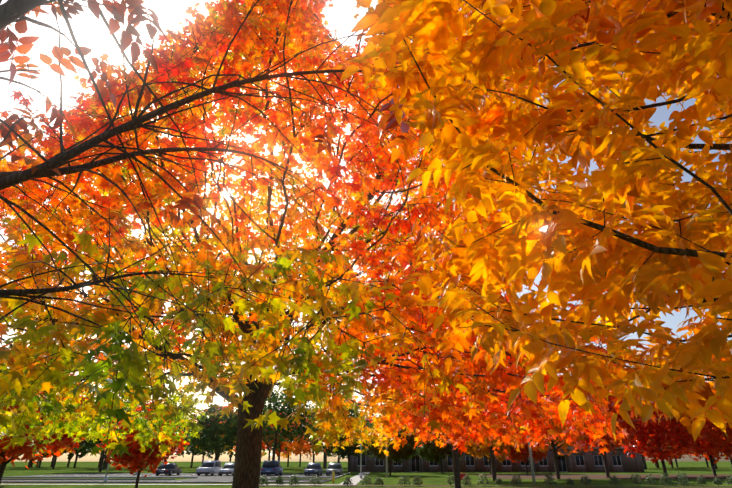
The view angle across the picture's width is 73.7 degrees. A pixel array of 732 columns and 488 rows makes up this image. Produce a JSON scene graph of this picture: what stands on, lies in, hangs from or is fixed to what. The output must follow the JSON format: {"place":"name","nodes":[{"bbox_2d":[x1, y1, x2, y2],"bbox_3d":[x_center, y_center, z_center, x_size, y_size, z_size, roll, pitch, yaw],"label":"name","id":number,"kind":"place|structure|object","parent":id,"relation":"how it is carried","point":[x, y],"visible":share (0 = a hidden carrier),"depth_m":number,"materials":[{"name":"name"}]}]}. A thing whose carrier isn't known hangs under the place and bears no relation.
{"place":"outdoors","nodes":[
{"label":"outdoors","id":0,"kind":"place"},
{"bbox_2d":[1,475,324,481],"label":"curb","id":1,"kind":"structure","parent":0,"point":[163,480],"depth_m":46.28,"materials":[{"name":"grey concrete"}]},
{"bbox_2d":[6,473,343,479],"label":"parking lot","id":2,"kind":"structure","parent":0,"point":[214,477],"depth_m":62.54,"materials":[{"name":"grey asphalt"}]},
{"bbox_2d":[155,463,181,475],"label":"car","id":3,"kind":"object","parent":2,"relation":"on","point":[169,469],"visible":0.96,"depth_m":62.29,"materials":[{"name":"paint"}]},
{"bbox_2d":[196,461,221,475],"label":"car","id":4,"kind":"object","parent":2,"relation":"on","point":[212,468],"visible":0.88,"depth_m":62.33,"materials":[{"name":"paint"}]},
{"bbox_2d":[218,463,233,475],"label":"car","id":5,"kind":"object","parent":2,"relation":"on","point":[227,468],"visible":0.56,"depth_m":61.59,"materials":[{"name":"paint"}]},
{"bbox_2d":[261,461,282,475],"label":"car","id":6,"kind":"object","parent":2,"relation":"on","point":[271,467],"visible":0.98,"depth_m":61.38,"materials":[{"name":"paint"}]},
{"bbox_2d":[304,463,322,475],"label":"car","id":7,"kind":"object","parent":2,"relation":"on","point":[314,468],"visible":1,"depth_m":61.96,"materials":[{"name":"paint"}]},
{"bbox_2d":[326,463,342,475],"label":"car","id":8,"kind":"object","parent":2,"relation":"on","point":[337,468],"visible":0.98,"depth_m":61.86,"materials":[{"name":"paint"}]},
{"bbox_2d":[0,462,731,487],"bbox_3d":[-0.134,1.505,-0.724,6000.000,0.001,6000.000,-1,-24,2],"label":"ground","id":9,"kind":"structure","parent":0,"point":[393,478],"depth_m":58.57,"materials":[{"name":"green plant"}]},
{"bbox_2d":[0,359,88,483],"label":"red tree","id":10,"kind":"object","parent":9,"relation":"on","point":[16,452],"visible":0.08,"depth_m":23.40,"materials":[{"name":"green plant"}]},
{"bbox_2d":[72,400,139,471],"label":"green tree","id":11,"kind":"object","parent":9,"relation":"on","point":[88,444],"visible":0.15,"depth_m":83.55,"materials":[{"name":"green plant"}]},
{"bbox_2d":[103,424,116,482],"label":"lamp post","id":12,"kind":"object","parent":9,"relation":"on","point":[105,479],"visible":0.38,"depth_m":40.69,"materials":[{"name":"metal"}]},
{"bbox_2d":[96,406,188,487],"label":"red tree","id":13,"kind":"object","parent":9,"relation":"on","point":[137,459],"visible":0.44,"depth_m":30.72,"materials":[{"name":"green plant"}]},
{"bbox_2d":[1,473,349,482],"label":"road","id":14,"kind":"structure","parent":9,"relation":"on","point":[326,480],"depth_m":46.55,"materials":[{"name":"grey asphalt"}]},
{"bbox_2d":[0,472,369,484],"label":"footpath","id":15,"kind":"structure","parent":9,"relation":"on","point":[356,479],"depth_m":37.94,"materials":[{"name":"concrete"}]},
{"bbox_2d":[184,404,237,460],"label":"green tree","id":16,"kind":"object","parent":9,"relation":"on","point":[214,431],"visible":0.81,"depth_m":86.93,"materials":[{"name":"green plant"}]},
{"bbox_2d":[0,0,548,431],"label":"ash tree","id":17,"kind":"object","parent":9,"relation":"on","point":[11,11],"visible":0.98,"depth_m":3.77,"materials":[{"name":"red plant"}]},
{"bbox_2d":[236,385,316,460],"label":"green tree","id":18,"kind":"object","parent":9,"relation":"on","point":[298,432],"visible":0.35,"depth_m":83.32,"materials":[{"name":"green plant"}]},
{"bbox_2d":[282,405,325,462],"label":"orange tree","id":19,"kind":"object","parent":9,"relation":"on","point":[306,447],"visible":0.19,"depth_m":98.54,"materials":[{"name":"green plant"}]},
{"bbox_2d":[0,0,655,487],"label":"maple tree","id":20,"kind":"object","parent":9,"relation":"on","point":[62,344],"visible":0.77,"depth_m":8.19,"materials":[{"name":"orange plant"}]},
{"bbox_2d":[332,470,334,483],"bbox_3d":[-2.614,18.847,39.395,0.171,1.050,0.180,-1,-24,2],"label":"bollard","id":21,"kind":"object","parent":9,"relation":"on","point":[333,480],"visible":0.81,"depth_m":39.31,"materials":[{"name":"yellow metal"}]},
{"bbox_2d":[304,407,371,462],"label":"green tree","id":22,"kind":"object","parent":9,"relation":"on","point":[317,428],"visible":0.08,"depth_m":88.89,"materials":[{"name":"green plant"}]},
{"bbox_2d":[325,425,367,472],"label":"green tree","id":23,"kind":"object","parent":9,"relation":"on","point":[347,451],"visible":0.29,"depth_m":72.36,"materials":[{"name":"green plant"}]},
{"bbox_2d":[360,419,369,476],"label":"lamp post","id":24,"kind":"object","parent":9,"relation":"on","point":[361,456],"visible":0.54,"depth_m":53.04,"materials":[{"name":"metal"}]},
{"bbox_2d":[27,390,731,469],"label":"treeline","id":25,"kind":"object","parent":9,"relation":"on","point":[285,450],"visible":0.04,"depth_m":133.09,"materials":[{"name":"green plant"}]},
{"bbox_2d":[385,435,387,477],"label":"lamp post","id":26,"kind":"object","parent":9,"relation":"on","point":[386,462],"visible":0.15,"depth_m":54.52,"materials":[{"name":"grey metal"}]},
{"bbox_2d":[357,421,422,474],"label":"green tree","id":27,"kind":"object","parent":9,"relation":"on","point":[407,451],"visible":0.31,"depth_m":62.92,"materials":[{"name":"green plant"}]},
{"bbox_2d":[416,428,465,472],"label":"green tree","id":28,"kind":"object","parent":9,"relation":"on","point":[428,451],"visible":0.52,"depth_m":73.43,"materials":[{"name":"green plant"}]},
{"bbox_2d":[370,322,528,487],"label":"orange tree","id":29,"kind":"object","parent":9,"relation":"on","point":[456,468],"visible":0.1,"depth_m":32.51,"materials":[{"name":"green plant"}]},
{"bbox_2d":[460,473,467,480],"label":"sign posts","id":30,"kind":"object","parent":9,"relation":"on","point":[462,475],"visible":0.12,"depth_m":38.75,"materials":[{"name":"metal"}]},
{"bbox_2d":[464,439,515,473],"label":"tree","id":31,"kind":"object","parent":9,"relation":"on","point":[502,447],"visible":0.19,"depth_m":71.78,"materials":[{"name":"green plant"}]},
{"bbox_2d":[448,370,537,480],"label":"tree","id":32,"kind":"object","parent":9,"relation":"on","point":[493,467],"depth_m":46.14,"materials":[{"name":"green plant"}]},
{"bbox_2d":[259,474,731,486],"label":"grass","id":33,"kind":"structure","parent":9,"relation":"on","point":[603,476],"depth_m":54.57,"materials":[{"name":"green plant"}]},
{"bbox_2d":[259,474,268,484],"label":"shrub","id":34,"kind":"object","parent":33,"relation":"on","point":[263,480],"visible":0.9,"depth_m":35.71,"materials":[{"name":"green plant"}]},
{"bbox_2d":[275,476,283,484],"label":"shrub","id":35,"kind":"object","parent":33,"relation":"on","point":[279,481],"visible":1,"depth_m":35.84,"materials":[{"name":"green plant"}]},
{"bbox_2d":[289,473,299,484],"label":"shrub","id":36,"kind":"object","parent":33,"relation":"on","point":[296,481],"visible":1,"depth_m":35.87,"materials":[{"name":"green plant"}]},
{"bbox_2d":[309,474,320,484],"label":"shrub","id":37,"kind":"object","parent":33,"relation":"on","point":[317,482],"visible":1,"depth_m":36.11,"materials":[{"name":"green plant"}]},
{"bbox_2d":[343,476,352,484],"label":"shrub","id":38,"kind":"object","parent":33,"relation":"on","point":[347,479],"visible":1,"depth_m":35.81,"materials":[{"name":"green plant"}]},
{"bbox_2d":[360,473,372,485],"bbox_3d":[0.056,17.250,35.788,0.920,1.035,0.867,17,-29,-33],"label":"shrub","id":39,"kind":"object","parent":33,"relation":"on","point":[367,481],"visible":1,"depth_m":35.66,"materials":[{"name":"green plant"}]},
{"bbox_2d":[373,476,383,484],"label":"shrub","id":40,"kind":"object","parent":33,"relation":"on","point":[378,481],"visible":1,"depth_m":35.63,"materials":[{"name":"green plant"}]},
{"bbox_2d":[398,475,410,485],"bbox_3d":[2.856,17.506,36.081,0.981,0.806,0.957,-10,-26,22],"label":"shrub","id":41,"kind":"object","parent":33,"relation":"on","point":[404,480],"visible":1,"depth_m":35.93,"materials":[{"name":"green plant"}]},
{"bbox_2d":[411,475,422,484],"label":"shrub","id":42,"kind":"object","parent":33,"relation":"on","point":[414,481],"visible":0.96,"depth_m":35.92,"materials":[{"name":"green plant"}]},
{"bbox_2d":[446,473,454,484],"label":"shrub","id":43,"kind":"object","parent":33,"relation":"on","point":[450,479],"visible":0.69,"depth_m":35.79,"materials":[{"name":"green plant"}]},
{"bbox_2d":[461,473,471,485],"bbox_3d":[7.470,17.496,36.230,0.862,0.945,0.837,16,-29,-32],"label":"shrub","id":44,"kind":"object","parent":33,"relation":"on","point":[465,479],"visible":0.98,"depth_m":36.12,"materials":[{"name":"green plant"}]},
{"bbox_2d":[477,473,489,484],"bbox_3d":[8.685,17.399,36.021,0.957,0.952,1.062,7,-25,-16],"label":"shrub","id":45,"kind":"object","parent":33,"relation":"on","point":[482,482],"visible":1,"depth_m":36.03,"materials":[{"name":"green plant"}]},
{"bbox_2d":[495,477,502,484],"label":"shrub","id":46,"kind":"object","parent":33,"relation":"on","point":[498,481],"visible":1,"depth_m":36.01,"materials":[{"name":"green plant"}]},
{"bbox_2d":[510,474,522,484],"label":"shrub","id":47,"kind":"object","parent":33,"relation":"on","point":[514,482],"visible":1,"depth_m":36.11,"materials":[{"name":"green plant"}]},
{"bbox_2d":[544,472,556,485],"bbox_3d":[13.560,17.351,35.950,0.916,0.982,0.947,-15,-28,31],"label":"shrub","id":48,"kind":"object","parent":33,"relation":"on","point":[548,482],"visible":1,"depth_m":35.83,"materials":[{"name":"green plant"}]},
{"bbox_2d":[514,371,597,478],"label":"orange tree","id":49,"kind":"object","parent":33,"relation":"on","point":[564,445],"visible":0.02,"depth_m":50.24,"materials":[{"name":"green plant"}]},
{"bbox_2d":[567,478,574,484],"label":"shrub","id":50,"kind":"object","parent":33,"relation":"on","point":[570,481],"visible":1,"depth_m":36.15,"materials":[{"name":"green plant"}]},
{"bbox_2d":[580,475,591,485],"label":"shrub","id":51,"kind":"object","parent":33,"relation":"on","point":[587,481],"visible":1,"depth_m":36.25,"materials":[{"name":"green plant"}]},
{"bbox_2d":[573,392,642,476],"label":"red tree","id":52,"kind":"object","parent":33,"relation":"on","point":[586,440],"visible":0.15,"depth_m":55.27,"materials":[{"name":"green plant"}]},
{"bbox_2d":[609,475,620,484],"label":"shrub","id":53,"kind":"object","parent":33,"relation":"on","point":[616,481],"visible":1,"depth_m":36.14,"materials":[{"name":"green plant"}]},
{"bbox_2d":[631,473,643,484],"bbox_3d":[20.110,17.539,36.288,0.827,0.914,0.896,-1,-24,2],"label":"shrub","id":54,"kind":"object","parent":33,"relation":"on","point":[634,479],"visible":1,"depth_m":36.24,"materials":[{"name":"green plant"}]},
{"bbox_2d":[645,474,656,484],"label":"shrub","id":55,"kind":"object","parent":33,"relation":"on","point":[652,480],"visible":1,"depth_m":36.17,"materials":[{"name":"green plant"}]},
{"bbox_2d":[620,395,708,476],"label":"red tree","id":56,"kind":"object","parent":33,"relation":"on","point":[664,433],"visible":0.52,"depth_m":57.37,"materials":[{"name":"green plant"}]},
{"bbox_2d":[659,472,672,484],"bbox_3d":[22.250,17.471,36.208,0.879,0.972,0.918,-1,-24,2],"label":"shrub","id":57,"kind":"object","parent":33,"relation":"on","point":[668,481],"visible":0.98,"depth_m":36.13,"materials":[{"name":"green plant"}]},
{"bbox_2d":[675,472,689,484],"bbox_3d":[23.541,17.493,36.321,1.077,1.023,1.017,-1,-24,2],"label":"shrub","id":58,"kind":"object","parent":33,"relation":"on","point":[683,480],"visible":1,"depth_m":36.23,"materials":[{"name":"green plant"}]},
{"bbox_2d":[668,407,731,475],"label":"red tree","id":59,"kind":"object","parent":33,"relation":"on","point":[714,442],"visible":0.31,"depth_m":59.90,"materials":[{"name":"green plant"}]},
{"bbox_2d":[506,436,548,472],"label":"red tree","id":60,"kind":"object","parent":9,"relation":"on","point":[513,454],"visible":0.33,"depth_m":74.43,"materials":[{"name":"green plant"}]},
{"bbox_2d":[339,0,731,441],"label":"ash tree","id":61,"kind":"object","parent":9,"relation":"on","point":[561,239],"visible":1,"depth_m":2.55,"materials":[{"name":"orange plant"}]},
{"bbox_2d":[399,402,705,483],"bbox_3d":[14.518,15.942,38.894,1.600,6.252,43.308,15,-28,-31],"label":"tree","id":62,"kind":"object","parent":9,"relation":"on","point":[532,466],"visible":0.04,"depth_m":39.47,"materials":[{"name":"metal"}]},
{"bbox_2d":[696,475,706,484],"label":"shrub","id":63,"kind":"object","parent":9,"relation":"on","point":[701,480],"visible":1,"depth_m":36.32,"materials":[{"name":"green plant"}]},
{"bbox_2d":[712,477,722,485],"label":"shrub","id":64,"kind":"object","parent":9,"relation":"on","point":[717,481],"visible":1,"depth_m":36.33,"materials":[{"name":"green plant"}]},
{"bbox_2d":[724,474,731,483],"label":"shrub","id":65,"kind":"object","parent":9,"relation":"on","point":[729,480],"visible":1,"depth_m":36.45,"materials":[{"name":"green plant"}]},
{"bbox_2d":[0,0,731,461],"label":"sky","id":66,"kind":"structure","parent":0,"point":[90,32],"materials":[{"name":"white"}]},
{"bbox_2d":[350,442,644,471],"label":"brick building","id":67,"kind":"structure","parent":0,"point":[619,460],"depth_m":83.22,"materials":[{"name":"brown brick"}]}
]}

